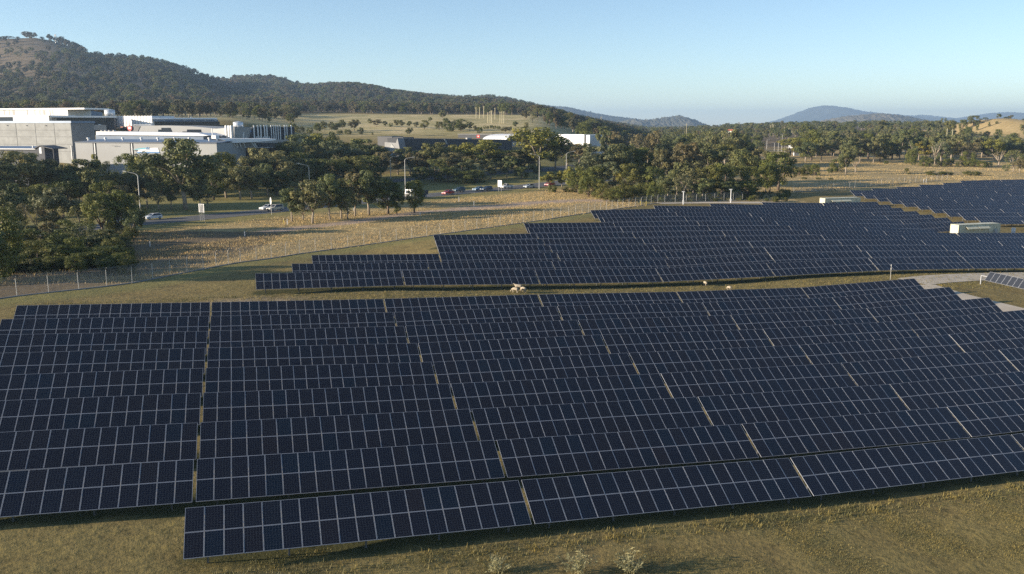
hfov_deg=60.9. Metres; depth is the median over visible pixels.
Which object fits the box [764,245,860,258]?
solar table
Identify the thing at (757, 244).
solar table
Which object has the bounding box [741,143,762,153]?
gum tree
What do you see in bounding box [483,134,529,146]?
vaulted hall
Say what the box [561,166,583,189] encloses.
gum tree
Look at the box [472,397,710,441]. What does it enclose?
solar table
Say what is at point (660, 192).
shrub
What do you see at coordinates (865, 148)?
gum tree
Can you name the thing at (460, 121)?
round tree
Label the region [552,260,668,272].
solar table
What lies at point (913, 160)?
shrub
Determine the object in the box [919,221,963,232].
solar table
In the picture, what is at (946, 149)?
gum tree
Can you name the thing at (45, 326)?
solar table
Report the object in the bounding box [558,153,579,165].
gum tree
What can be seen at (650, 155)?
round tree
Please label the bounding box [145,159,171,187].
round tree
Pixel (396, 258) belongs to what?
solar table
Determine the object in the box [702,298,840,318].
solar table
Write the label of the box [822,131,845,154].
gum tree
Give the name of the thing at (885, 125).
gum tree
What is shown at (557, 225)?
solar table
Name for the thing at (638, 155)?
round tree
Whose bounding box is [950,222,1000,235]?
inverter container
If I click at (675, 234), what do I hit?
solar table
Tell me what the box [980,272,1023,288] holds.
solar tracker
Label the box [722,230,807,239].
solar table
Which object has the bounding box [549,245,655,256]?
solar table
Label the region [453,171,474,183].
shrub
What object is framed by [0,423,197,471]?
solar table
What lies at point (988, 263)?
solar table
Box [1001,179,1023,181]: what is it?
solar table
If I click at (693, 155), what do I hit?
gum tree
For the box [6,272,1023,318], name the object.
lawn tufts
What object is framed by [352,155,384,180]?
round tree
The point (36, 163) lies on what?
gum tree
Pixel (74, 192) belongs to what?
round tree
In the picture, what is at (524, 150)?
gum tree
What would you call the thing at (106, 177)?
shrub
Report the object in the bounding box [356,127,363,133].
gum tree
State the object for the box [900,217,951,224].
solar table
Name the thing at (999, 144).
gum tree
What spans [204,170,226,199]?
round tree
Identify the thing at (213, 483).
solar table
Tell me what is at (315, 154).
gum tree
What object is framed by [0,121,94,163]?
concrete building
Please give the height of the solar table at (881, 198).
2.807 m
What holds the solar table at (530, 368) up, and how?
on the ground at (136, 540)
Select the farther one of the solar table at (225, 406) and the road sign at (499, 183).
the road sign at (499, 183)
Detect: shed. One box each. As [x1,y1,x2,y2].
[0,145,67,184]
[96,130,222,139]
[458,134,491,138]
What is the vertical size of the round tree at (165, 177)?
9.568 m
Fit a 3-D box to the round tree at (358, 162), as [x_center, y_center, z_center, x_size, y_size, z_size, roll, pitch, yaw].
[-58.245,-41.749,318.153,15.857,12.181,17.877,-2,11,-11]
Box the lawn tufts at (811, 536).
[12,480,1023,573]
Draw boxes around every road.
[40,180,612,235]
[271,165,591,192]
[897,272,1023,284]
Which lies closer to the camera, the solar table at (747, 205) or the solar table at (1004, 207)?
the solar table at (747, 205)
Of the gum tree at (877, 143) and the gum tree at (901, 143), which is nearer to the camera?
the gum tree at (877, 143)
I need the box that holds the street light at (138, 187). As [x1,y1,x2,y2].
[124,171,141,223]
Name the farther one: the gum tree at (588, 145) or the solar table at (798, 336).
the gum tree at (588, 145)
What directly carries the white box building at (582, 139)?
on the ground at (136, 540)
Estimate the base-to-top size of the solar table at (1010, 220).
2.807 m
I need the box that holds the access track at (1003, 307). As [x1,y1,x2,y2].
[921,285,1023,311]
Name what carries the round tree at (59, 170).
on the ground at (136, 540)
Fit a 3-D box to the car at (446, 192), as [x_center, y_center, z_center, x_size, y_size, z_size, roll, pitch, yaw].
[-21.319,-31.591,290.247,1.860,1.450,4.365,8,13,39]
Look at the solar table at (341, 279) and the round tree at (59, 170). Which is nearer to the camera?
the solar table at (341, 279)
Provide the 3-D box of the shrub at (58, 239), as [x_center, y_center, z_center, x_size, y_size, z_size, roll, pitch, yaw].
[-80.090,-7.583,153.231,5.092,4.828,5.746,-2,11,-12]
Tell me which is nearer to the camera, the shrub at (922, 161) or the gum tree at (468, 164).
the gum tree at (468, 164)
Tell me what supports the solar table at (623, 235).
on the ground at (136, 540)
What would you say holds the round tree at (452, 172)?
on the ground at (136, 540)
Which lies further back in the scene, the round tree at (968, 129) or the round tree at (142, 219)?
the round tree at (968, 129)
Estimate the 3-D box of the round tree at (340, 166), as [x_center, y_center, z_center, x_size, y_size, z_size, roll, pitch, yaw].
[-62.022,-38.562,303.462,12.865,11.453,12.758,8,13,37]
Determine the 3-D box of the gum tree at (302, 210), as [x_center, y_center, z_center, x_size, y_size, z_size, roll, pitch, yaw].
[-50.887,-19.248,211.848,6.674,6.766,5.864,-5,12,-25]
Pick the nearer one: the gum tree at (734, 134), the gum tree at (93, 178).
the gum tree at (93, 178)
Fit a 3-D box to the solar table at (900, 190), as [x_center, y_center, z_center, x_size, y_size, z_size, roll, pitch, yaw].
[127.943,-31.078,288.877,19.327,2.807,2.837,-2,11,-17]
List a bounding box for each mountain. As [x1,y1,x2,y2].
[769,105,967,122]
[911,112,1023,121]
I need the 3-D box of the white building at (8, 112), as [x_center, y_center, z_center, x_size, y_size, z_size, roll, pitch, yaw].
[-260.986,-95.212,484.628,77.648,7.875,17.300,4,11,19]
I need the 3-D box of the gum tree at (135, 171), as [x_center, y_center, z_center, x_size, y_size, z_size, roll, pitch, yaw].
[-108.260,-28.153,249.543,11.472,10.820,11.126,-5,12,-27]
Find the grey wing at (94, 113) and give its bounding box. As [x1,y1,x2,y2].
[91,111,101,115]
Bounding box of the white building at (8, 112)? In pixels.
[0,108,108,116]
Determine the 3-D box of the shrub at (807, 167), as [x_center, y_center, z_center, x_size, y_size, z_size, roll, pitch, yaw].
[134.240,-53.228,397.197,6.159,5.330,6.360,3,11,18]
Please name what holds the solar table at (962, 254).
on the ground at (136, 540)
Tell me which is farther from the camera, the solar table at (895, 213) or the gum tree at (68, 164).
the gum tree at (68, 164)
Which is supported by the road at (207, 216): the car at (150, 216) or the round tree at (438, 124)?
the car at (150, 216)
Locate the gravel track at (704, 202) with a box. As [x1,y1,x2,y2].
[655,202,760,203]
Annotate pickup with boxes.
[502,183,513,188]
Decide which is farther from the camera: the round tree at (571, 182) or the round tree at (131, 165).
the round tree at (571, 182)
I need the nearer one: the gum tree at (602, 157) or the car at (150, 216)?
the car at (150, 216)
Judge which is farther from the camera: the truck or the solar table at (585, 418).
the truck
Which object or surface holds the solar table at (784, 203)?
on the ground at (136, 540)
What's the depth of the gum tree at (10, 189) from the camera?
194.93 m
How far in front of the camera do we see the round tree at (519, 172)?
341.65 m
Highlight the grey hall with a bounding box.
[127,125,224,132]
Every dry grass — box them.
[0,185,644,284]
[751,162,1023,190]
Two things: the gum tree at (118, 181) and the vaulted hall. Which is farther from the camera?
the vaulted hall
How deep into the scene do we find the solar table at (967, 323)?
104.36 m
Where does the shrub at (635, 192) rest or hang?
on the ground at (136, 540)
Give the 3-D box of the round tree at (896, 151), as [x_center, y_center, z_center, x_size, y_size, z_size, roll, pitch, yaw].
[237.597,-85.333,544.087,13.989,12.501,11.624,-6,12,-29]
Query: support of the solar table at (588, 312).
on the ground at (136, 540)
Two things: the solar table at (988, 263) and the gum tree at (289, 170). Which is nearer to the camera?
the solar table at (988, 263)
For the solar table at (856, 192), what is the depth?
278.04 m
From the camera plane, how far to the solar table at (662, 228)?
176.01 m
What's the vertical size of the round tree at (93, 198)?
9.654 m
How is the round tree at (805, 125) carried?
on the ground at (136, 540)
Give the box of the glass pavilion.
[50,116,116,133]
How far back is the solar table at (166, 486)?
51.47 m
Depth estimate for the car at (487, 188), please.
301.73 m
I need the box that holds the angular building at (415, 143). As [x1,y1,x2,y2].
[387,138,511,154]
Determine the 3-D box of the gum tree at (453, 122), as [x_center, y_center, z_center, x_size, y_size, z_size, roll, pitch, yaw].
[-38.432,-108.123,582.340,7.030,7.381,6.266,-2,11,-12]
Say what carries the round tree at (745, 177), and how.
on the ground at (136, 540)
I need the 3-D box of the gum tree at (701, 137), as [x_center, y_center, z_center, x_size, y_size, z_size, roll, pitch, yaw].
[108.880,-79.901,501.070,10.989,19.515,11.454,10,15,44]
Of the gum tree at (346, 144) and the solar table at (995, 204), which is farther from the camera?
the gum tree at (346, 144)
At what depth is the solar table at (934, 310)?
111.01 m
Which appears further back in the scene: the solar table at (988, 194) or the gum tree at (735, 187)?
the solar table at (988, 194)
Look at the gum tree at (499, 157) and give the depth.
362.76 m
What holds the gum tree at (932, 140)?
on the ground at (136, 540)
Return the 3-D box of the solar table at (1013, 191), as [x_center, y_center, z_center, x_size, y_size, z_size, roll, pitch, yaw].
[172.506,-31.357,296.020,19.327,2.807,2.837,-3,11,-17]
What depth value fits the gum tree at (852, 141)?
503.87 m
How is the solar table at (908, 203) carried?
on the ground at (136, 540)
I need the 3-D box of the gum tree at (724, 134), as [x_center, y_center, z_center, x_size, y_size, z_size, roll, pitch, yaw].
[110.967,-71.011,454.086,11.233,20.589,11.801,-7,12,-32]
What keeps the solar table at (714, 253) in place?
on the ground at (136, 540)
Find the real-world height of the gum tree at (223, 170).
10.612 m
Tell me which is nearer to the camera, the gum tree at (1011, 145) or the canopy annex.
the canopy annex
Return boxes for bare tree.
[852,157,863,171]
[929,141,945,163]
[992,151,1005,167]
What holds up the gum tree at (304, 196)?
on the ground at (136, 540)
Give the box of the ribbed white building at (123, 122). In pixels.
[116,116,173,129]
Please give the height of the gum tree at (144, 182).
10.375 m
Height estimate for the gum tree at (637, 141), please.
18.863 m
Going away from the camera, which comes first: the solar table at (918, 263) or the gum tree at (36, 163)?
the solar table at (918, 263)
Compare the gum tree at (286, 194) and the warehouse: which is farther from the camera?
the warehouse
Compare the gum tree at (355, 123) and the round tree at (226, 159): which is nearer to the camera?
the round tree at (226, 159)
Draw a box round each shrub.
[0,240,17,284]
[17,257,44,270]
[22,239,52,259]
[40,229,70,250]
[58,257,74,269]
[61,236,94,256]
[81,249,106,266]
[97,245,125,255]
[100,161,110,180]
[101,237,124,252]
[228,154,237,184]
[295,126,305,132]
[445,124,454,130]
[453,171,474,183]
[465,169,486,182]
[548,185,556,191]
[562,187,577,191]
[577,175,599,196]
[595,183,610,198]
[602,188,617,201]
[608,186,626,201]
[618,184,633,201]
[625,185,641,200]
[635,183,649,200]
[645,184,664,201]
[794,167,805,175]
[800,164,810,175]
[809,164,820,175]
[828,159,844,171]
[904,148,917,163]
[910,157,916,164]
[918,155,928,166]
[924,171,945,174]
[926,157,933,166]
[934,155,948,166]
[947,157,954,165]
[959,151,975,165]
[963,171,982,175]
[969,159,980,166]
[976,161,987,167]
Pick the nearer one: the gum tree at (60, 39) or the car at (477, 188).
the car at (477, 188)
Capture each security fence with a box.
[0,196,642,298]
[641,192,742,205]
[794,174,947,191]
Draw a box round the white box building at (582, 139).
[556,134,605,153]
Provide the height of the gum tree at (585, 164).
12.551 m
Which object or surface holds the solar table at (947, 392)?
on the ground at (136, 540)
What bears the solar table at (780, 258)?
on the ground at (136, 540)
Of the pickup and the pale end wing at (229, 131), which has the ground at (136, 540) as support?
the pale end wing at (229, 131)
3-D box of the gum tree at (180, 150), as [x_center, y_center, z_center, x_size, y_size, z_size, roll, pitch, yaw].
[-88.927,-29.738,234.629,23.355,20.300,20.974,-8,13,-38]
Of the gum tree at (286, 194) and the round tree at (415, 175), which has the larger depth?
the round tree at (415, 175)
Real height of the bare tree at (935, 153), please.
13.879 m
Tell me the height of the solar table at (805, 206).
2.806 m
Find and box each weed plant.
[486,552,510,573]
[555,545,598,573]
[614,547,646,573]
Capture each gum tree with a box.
[0,169,16,193]
[0,183,33,214]
[13,153,54,186]
[16,202,48,224]
[27,187,84,222]
[30,221,63,240]
[49,159,107,199]
[57,36,64,41]
[58,163,78,168]
[64,204,91,234]
[68,168,107,197]
[86,229,114,244]
[90,154,100,180]
[102,185,129,202]
[108,172,132,193]
[116,169,146,204]
[131,172,159,207]
[133,138,222,209]
[145,181,171,209]
[160,179,179,208]
[186,178,208,203]
[201,191,214,206]
[207,166,231,197]
[224,166,256,199]
[229,166,269,198]
[237,148,275,189]
[257,163,281,195]
[267,150,291,171]
[274,141,307,177]
[277,161,303,187]
[279,188,305,221]
[284,134,323,153]
[288,158,314,189]
[288,199,314,219]
[290,179,328,223]
[301,145,335,175]
[306,133,334,159]
[316,173,342,219]
[318,140,360,176]
[320,121,326,128]
[327,178,355,218]
[328,131,339,166]
[331,123,340,129]
[333,190,360,218]
[338,120,345,130]
[339,139,362,155]
[341,173,368,215]
[346,170,384,214]
[347,119,360,130]
[348,151,373,167]
[350,139,389,155]
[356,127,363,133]
[370,152,392,176]
[371,119,381,126]
[382,151,407,174]
[394,147,421,175]
[405,128,412,133]
[405,152,429,177]
[414,143,442,167]
[429,142,456,172]
[437,152,464,177]
[438,110,446,119]
[448,144,475,170]
[450,120,456,126]
[453,159,476,172]
[458,139,507,172]
[466,121,473,130]
[476,159,504,179]
[488,152,509,171]
[496,156,517,178]
[500,127,513,132]
[505,127,570,165]
[516,143,535,167]
[528,164,541,177]
[538,138,573,169]
[540,172,556,187]
[555,170,565,186]
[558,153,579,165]
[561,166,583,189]
[567,143,584,163]
[573,156,604,177]
[577,143,596,153]
[580,146,620,168]
[595,130,612,150]
[595,162,627,186]
[603,144,630,186]
[607,131,619,145]
[611,135,626,146]
[619,143,635,153]
[630,133,650,166]
[644,131,661,156]
[650,149,673,175]
[653,138,675,162]
[656,175,676,195]
[664,144,692,187]
[667,162,690,194]
[672,172,692,199]
[673,137,690,143]
[673,142,708,185]
[678,160,706,197]
[689,143,728,174]
[691,178,715,199]
[692,131,706,148]
[696,131,718,148]
[704,136,723,161]
[709,133,727,151]
[718,181,740,199]
[719,131,740,164]
[725,129,745,155]
[725,149,759,179]
[734,133,751,147]
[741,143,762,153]
[742,148,769,182]
[777,138,802,155]
[794,142,818,161]
[816,137,831,161]
[818,131,833,136]
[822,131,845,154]
[836,147,859,173]
[839,137,863,154]
[841,133,870,158]
[849,139,876,162]
[866,137,882,162]
[875,133,897,150]
[877,120,889,129]
[891,129,912,159]
[911,133,929,159]
[914,140,935,154]
[924,133,950,155]
[926,122,935,134]
[932,142,953,160]
[934,120,942,133]
[937,135,968,157]
[955,136,972,155]
[956,142,980,157]
[967,138,985,152]
[971,136,994,157]
[979,139,1006,159]
[990,144,1009,158]
[1001,164,1009,173]
[1002,140,1019,159]
[1004,150,1023,171]
[1010,138,1022,154]
[1012,143,1023,154]
[1014,159,1023,171]
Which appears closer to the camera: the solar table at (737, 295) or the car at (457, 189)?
the solar table at (737, 295)
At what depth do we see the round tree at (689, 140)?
550.12 m
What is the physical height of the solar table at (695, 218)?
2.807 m
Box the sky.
[0,0,1023,125]
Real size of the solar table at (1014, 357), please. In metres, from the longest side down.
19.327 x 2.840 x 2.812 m
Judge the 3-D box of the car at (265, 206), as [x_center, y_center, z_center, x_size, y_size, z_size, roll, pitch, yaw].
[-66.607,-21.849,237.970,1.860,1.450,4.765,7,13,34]
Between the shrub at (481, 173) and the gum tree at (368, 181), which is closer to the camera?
the gum tree at (368, 181)
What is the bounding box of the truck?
[405,189,427,197]
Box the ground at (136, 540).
[0,38,1023,573]
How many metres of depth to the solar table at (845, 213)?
220.69 m
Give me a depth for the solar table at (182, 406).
63.59 m
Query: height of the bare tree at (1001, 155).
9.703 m
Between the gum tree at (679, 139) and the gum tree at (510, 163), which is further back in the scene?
the gum tree at (679, 139)
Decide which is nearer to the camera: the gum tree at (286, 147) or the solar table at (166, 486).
the solar table at (166, 486)
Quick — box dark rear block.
[377,136,413,145]
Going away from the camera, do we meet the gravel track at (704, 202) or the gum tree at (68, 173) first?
the gum tree at (68, 173)
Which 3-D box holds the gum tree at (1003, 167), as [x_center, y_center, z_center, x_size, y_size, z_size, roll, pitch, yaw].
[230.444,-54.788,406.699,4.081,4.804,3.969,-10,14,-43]
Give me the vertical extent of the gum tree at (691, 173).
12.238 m
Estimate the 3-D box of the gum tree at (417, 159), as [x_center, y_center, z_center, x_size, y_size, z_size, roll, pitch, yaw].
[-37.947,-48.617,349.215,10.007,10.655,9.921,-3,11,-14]
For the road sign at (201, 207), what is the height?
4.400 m
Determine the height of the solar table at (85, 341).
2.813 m
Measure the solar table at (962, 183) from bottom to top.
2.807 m
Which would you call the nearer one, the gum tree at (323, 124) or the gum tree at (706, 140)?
the gum tree at (706, 140)
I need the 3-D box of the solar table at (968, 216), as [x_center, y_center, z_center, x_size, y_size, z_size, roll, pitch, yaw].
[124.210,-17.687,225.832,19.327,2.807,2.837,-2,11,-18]
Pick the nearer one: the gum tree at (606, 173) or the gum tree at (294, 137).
the gum tree at (606, 173)
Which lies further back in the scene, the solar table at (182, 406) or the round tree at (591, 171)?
the round tree at (591, 171)
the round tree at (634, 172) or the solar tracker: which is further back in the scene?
the round tree at (634, 172)
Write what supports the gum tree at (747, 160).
on the ground at (136, 540)
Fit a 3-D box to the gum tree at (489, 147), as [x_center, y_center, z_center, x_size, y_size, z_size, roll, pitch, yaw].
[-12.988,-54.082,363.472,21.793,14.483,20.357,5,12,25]
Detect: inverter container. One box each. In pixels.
[819,197,860,202]
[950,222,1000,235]
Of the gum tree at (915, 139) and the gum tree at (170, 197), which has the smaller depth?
the gum tree at (170, 197)
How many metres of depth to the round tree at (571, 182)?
289.43 m
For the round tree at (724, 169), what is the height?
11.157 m
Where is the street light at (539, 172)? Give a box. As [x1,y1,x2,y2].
[534,154,539,188]
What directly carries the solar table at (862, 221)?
on the ground at (136, 540)
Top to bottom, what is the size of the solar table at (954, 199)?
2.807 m
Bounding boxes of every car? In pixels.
[145,213,162,219]
[259,204,272,209]
[266,204,283,210]
[442,190,453,194]
[453,187,464,191]
[472,186,482,190]
[480,186,492,190]
[523,184,534,187]
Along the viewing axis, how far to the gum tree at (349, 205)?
212.73 m
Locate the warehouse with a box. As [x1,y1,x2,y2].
[75,128,256,177]
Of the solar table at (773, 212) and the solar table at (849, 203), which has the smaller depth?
the solar table at (773, 212)
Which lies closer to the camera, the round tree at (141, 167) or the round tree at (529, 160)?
the round tree at (141, 167)
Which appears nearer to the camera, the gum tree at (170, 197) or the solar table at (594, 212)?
the solar table at (594, 212)
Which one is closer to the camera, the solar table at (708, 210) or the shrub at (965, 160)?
the solar table at (708, 210)
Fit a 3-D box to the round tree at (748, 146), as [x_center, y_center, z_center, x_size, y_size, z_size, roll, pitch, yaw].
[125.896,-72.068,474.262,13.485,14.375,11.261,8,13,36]
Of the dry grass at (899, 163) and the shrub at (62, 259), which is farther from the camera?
the dry grass at (899, 163)
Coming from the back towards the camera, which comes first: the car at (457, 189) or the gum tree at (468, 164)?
the gum tree at (468, 164)
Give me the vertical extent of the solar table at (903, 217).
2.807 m
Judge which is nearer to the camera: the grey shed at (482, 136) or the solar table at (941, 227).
the solar table at (941, 227)
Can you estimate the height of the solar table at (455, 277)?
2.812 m
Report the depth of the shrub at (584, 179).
277.97 m
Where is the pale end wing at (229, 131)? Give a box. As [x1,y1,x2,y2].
[211,125,251,137]
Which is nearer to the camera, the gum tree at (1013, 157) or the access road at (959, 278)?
the access road at (959, 278)
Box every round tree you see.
[0,206,28,224]
[15,187,37,217]
[25,183,58,210]
[50,180,83,200]
[51,219,81,237]
[55,166,72,197]
[78,192,119,230]
[89,180,118,210]
[102,189,140,232]
[112,153,141,188]
[120,193,146,227]
[126,156,149,190]
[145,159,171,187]
[153,168,181,193]
[186,155,221,193]
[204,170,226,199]
[213,152,234,174]
[264,171,293,195]
[287,152,314,183]
[302,158,335,183]
[313,123,320,132]
[313,159,353,180]
[331,156,373,182]
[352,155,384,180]
[373,178,405,213]
[388,193,404,214]
[404,180,424,212]
[411,167,429,181]
[420,120,428,128]
[425,159,448,180]
[434,122,443,129]
[435,167,459,181]
[443,120,450,128]
[454,124,465,130]
[456,119,467,130]
[505,150,527,168]
[513,167,528,178]
[516,155,536,166]
[565,170,588,193]
[579,131,593,133]
[580,166,607,192]
[613,163,646,187]
[619,146,648,178]
[632,147,657,180]
[636,166,669,192]
[680,133,700,142]
[695,165,724,193]
[709,163,736,196]
[712,144,735,179]
[725,165,752,195]
[733,142,755,157]
[738,180,758,196]
[744,166,764,187]
[758,165,774,191]
[759,152,798,189]
[762,162,781,190]
[799,129,825,160]
[801,123,808,130]
[861,133,879,158]
[871,143,889,161]
[883,140,901,158]
[944,120,956,133]
[958,120,967,128]
[965,127,972,136]
[967,115,982,125]
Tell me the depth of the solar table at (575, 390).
74.56 m
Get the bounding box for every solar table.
[0,316,208,340]
[0,331,206,357]
[0,348,204,378]
[0,368,202,402]
[0,393,200,432]
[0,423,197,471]
[0,459,193,521]
[14,302,209,325]
[183,480,531,562]
[196,440,504,504]
[200,409,477,458]
[203,384,454,422]
[205,362,436,395]
[207,343,420,372]
[209,326,406,353]
[210,312,395,336]
[212,299,384,319]
[255,270,403,292]
[292,262,427,276]
[312,254,439,267]
[384,294,541,317]
[394,306,560,332]
[402,270,538,289]
[405,320,582,346]
[418,335,608,371]
[428,261,553,274]
[433,233,537,245]
[433,353,637,392]
[435,239,543,247]
[437,245,551,258]
[439,253,558,265]
[451,374,670,413]
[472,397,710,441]
[497,424,758,481]
[521,458,810,527]
[524,222,614,232]
[528,227,622,237]
[535,268,661,287]
[536,232,634,242]
[539,292,681,310]
[543,239,644,252]
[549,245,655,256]
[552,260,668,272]
[557,252,667,263]
[557,302,708,323]
[578,315,738,338]
[590,209,667,220]
[597,212,676,221]
[602,329,772,355]
[603,216,685,225]
[613,221,698,231]
[621,226,709,235]
[629,345,811,375]
[632,231,723,241]
[642,236,737,247]
[653,242,751,255]
[654,206,724,211]
[655,263,773,284]
[661,363,856,397]
[664,247,767,258]
[665,254,774,267]
[667,208,740,214]
[675,212,750,220]
[677,288,807,305]
[684,216,761,224]
[697,221,776,228]
[698,384,907,425]
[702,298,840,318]
[708,225,790,234]
[710,204,775,207]
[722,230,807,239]
[724,206,791,210]
[731,308,876,332]
[735,235,823,244]
[740,210,808,216]
[742,407,969,458]
[749,240,841,251]
[750,213,821,220]
[761,202,823,206]
[761,217,834,224]
[763,321,917,347]
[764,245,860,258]
[766,258,877,278]
[770,251,871,262]
[775,205,837,208]
[776,221,850,228]
[788,225,866,234]
[790,208,854,211]
[790,435,1023,499]
[799,335,963,364]
[801,278,923,298]
[805,230,885,239]
[807,212,873,215]
[819,215,887,219]
[821,235,904,244]
[822,202,878,207]
[832,287,961,311]
[833,219,902,226]
[837,205,891,211]
[838,240,924,249]
[841,350,1017,385]
[849,223,921,228]
[850,190,900,197]
[854,208,902,211]
[856,245,946,256]
[861,193,913,200]
[865,227,937,232]
[866,251,959,257]
[867,298,1002,321]
[868,257,972,273]
[871,211,919,215]
[872,189,920,192]
[874,195,927,203]
[884,231,958,236]
[885,214,934,219]
[887,197,941,205]
[890,371,1023,409]
[896,186,942,188]
[900,200,955,207]
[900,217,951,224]
[901,191,949,192]
[902,235,979,240]
[905,310,1023,336]
[913,193,961,194]
[914,203,971,211]
[919,185,962,188]
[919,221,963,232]
[920,189,966,190]
[921,240,1001,245]
[926,195,977,197]
[928,206,986,214]
[940,197,992,201]
[942,186,986,190]
[942,245,1023,254]
[943,182,985,184]
[943,209,1003,218]
[947,399,1023,437]
[949,191,995,194]
[949,327,1023,354]
[955,200,1006,202]
[956,251,1023,260]
[957,233,1023,237]
[958,213,1020,222]
[960,180,1001,181]
[961,193,1010,195]
[963,184,1006,185]
[963,257,1023,271]
[966,188,1011,192]
[970,203,1023,205]
[975,217,1023,226]
[977,196,1023,197]
[977,237,1023,245]
[985,181,1023,184]
[985,206,1023,210]
[986,185,1023,188]
[991,198,1023,202]
[995,190,1023,193]
[998,241,1023,245]
[999,347,1023,370]
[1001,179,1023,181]
[1001,209,1023,212]
[1006,183,1023,185]
[1006,201,1023,203]
[1009,193,1023,195]
[1011,433,1023,448]
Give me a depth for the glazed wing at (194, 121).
441.87 m
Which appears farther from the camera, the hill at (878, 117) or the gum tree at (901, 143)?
the hill at (878, 117)
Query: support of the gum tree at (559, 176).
on the ground at (136, 540)
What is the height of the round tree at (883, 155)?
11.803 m
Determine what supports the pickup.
on the road at (207, 216)
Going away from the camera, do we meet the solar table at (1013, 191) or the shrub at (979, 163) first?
the solar table at (1013, 191)
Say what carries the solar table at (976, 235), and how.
on the ground at (136, 540)
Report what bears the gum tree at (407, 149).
on the ground at (136, 540)
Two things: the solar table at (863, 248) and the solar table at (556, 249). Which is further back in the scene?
the solar table at (863, 248)
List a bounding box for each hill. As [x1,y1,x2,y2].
[546,105,641,121]
[616,115,706,126]
[820,113,932,122]
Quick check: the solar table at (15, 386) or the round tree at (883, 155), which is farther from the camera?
the round tree at (883, 155)
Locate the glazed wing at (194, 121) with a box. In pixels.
[152,117,219,125]
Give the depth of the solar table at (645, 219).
189.13 m
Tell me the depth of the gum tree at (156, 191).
234.59 m
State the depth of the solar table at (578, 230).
170.35 m
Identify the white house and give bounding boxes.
[788,145,799,155]
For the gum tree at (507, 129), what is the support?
on the ground at (136, 540)
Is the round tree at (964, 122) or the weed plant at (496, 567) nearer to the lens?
the weed plant at (496, 567)
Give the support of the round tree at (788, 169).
on the ground at (136, 540)
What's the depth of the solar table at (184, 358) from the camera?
75.76 m
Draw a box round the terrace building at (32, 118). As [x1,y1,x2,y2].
[0,115,64,120]
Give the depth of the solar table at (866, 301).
117.32 m
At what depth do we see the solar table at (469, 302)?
106.00 m
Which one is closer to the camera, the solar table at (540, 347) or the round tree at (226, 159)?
the solar table at (540, 347)
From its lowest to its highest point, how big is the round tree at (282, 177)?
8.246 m
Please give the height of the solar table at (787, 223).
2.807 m
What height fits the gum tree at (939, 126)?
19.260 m
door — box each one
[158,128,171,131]
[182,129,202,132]
[950,224,957,233]
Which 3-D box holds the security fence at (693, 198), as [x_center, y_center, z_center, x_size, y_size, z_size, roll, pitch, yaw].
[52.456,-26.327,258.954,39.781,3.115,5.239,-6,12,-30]
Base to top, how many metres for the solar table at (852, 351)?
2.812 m
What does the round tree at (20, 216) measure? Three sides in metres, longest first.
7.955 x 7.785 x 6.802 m
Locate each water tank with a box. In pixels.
[104,109,116,128]
[233,121,242,126]
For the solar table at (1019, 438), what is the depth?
65.56 m
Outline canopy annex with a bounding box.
[216,138,276,171]
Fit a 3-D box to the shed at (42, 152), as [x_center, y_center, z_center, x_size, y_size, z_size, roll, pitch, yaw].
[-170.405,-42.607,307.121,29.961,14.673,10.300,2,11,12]
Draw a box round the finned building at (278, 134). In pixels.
[238,125,294,146]
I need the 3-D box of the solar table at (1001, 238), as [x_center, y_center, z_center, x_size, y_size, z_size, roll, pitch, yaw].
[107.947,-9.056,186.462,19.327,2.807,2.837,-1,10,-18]
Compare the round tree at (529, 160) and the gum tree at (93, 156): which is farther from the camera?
the round tree at (529, 160)
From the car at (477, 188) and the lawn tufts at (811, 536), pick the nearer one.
the lawn tufts at (811, 536)
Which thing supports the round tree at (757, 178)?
on the ground at (136, 540)
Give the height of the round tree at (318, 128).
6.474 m
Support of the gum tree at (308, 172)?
on the ground at (136, 540)
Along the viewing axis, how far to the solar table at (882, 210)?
232.02 m
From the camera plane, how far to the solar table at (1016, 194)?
287.79 m
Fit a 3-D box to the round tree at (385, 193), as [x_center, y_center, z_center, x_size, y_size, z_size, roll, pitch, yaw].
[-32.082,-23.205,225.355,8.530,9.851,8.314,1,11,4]
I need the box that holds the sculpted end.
[385,138,405,155]
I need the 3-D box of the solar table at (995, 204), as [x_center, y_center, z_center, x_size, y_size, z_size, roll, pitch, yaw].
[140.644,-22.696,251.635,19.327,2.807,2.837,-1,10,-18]
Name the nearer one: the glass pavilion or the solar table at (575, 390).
the solar table at (575, 390)
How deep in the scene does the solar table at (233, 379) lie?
74.89 m
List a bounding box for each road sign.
[198,204,204,221]
[498,180,501,191]

